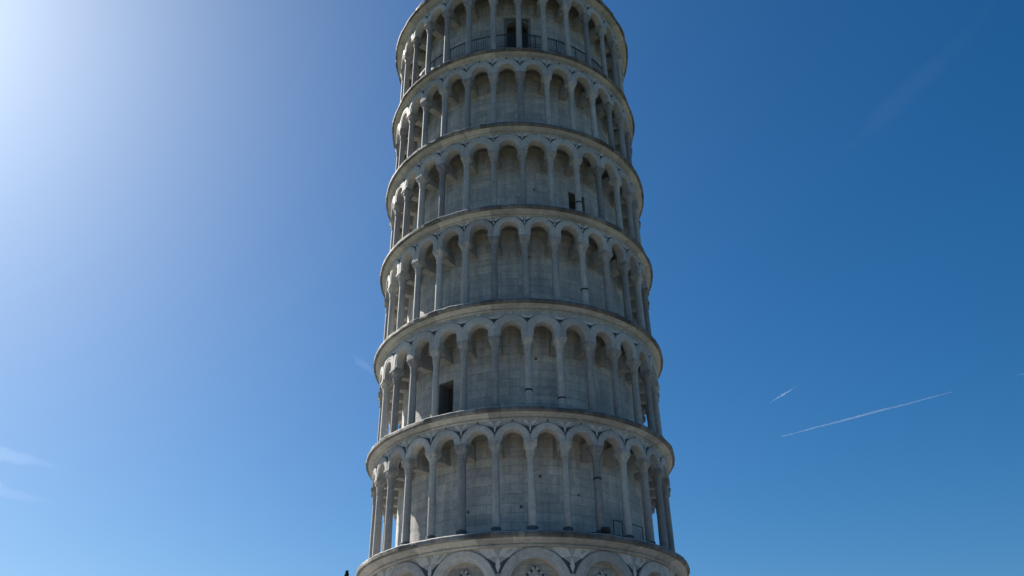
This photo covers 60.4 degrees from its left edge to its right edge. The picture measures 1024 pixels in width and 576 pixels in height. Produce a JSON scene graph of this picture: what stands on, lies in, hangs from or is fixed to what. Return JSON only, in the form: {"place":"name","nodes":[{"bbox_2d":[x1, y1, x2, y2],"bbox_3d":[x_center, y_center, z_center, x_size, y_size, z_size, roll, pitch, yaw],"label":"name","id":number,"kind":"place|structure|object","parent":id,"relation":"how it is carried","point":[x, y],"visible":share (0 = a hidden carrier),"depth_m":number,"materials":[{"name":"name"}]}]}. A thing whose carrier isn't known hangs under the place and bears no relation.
{"place":"outdoors","nodes":[
{"label":"outdoors","id":0,"kind":"place"},
{"bbox_2d":[0,0,1023,575],"label":"sky","id":1,"kind":"structure","parent":0,"point":[195,229],"materials":[{"name":"blue"}]},
{"label":"lawn","id":2,"kind":"structure","parent":0,"visible":0},
{"bbox_2d":[356,0,689,575],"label":"leaning tower","id":3,"kind":"structure","parent":2,"relation":"on","point":[518,363],"depth_m":43.36,"materials":[{"name":"stone"}]},
{"bbox_2d":[601,527,610,533],"bbox_3d":[3.864,10.014,36.300,0.404,0.348,0.322,3,-29,-6],"label":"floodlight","id":4,"kind":"object","parent":3,"relation":"attached to","point":[607,530],"visible":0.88,"depth_m":36.25,"materials":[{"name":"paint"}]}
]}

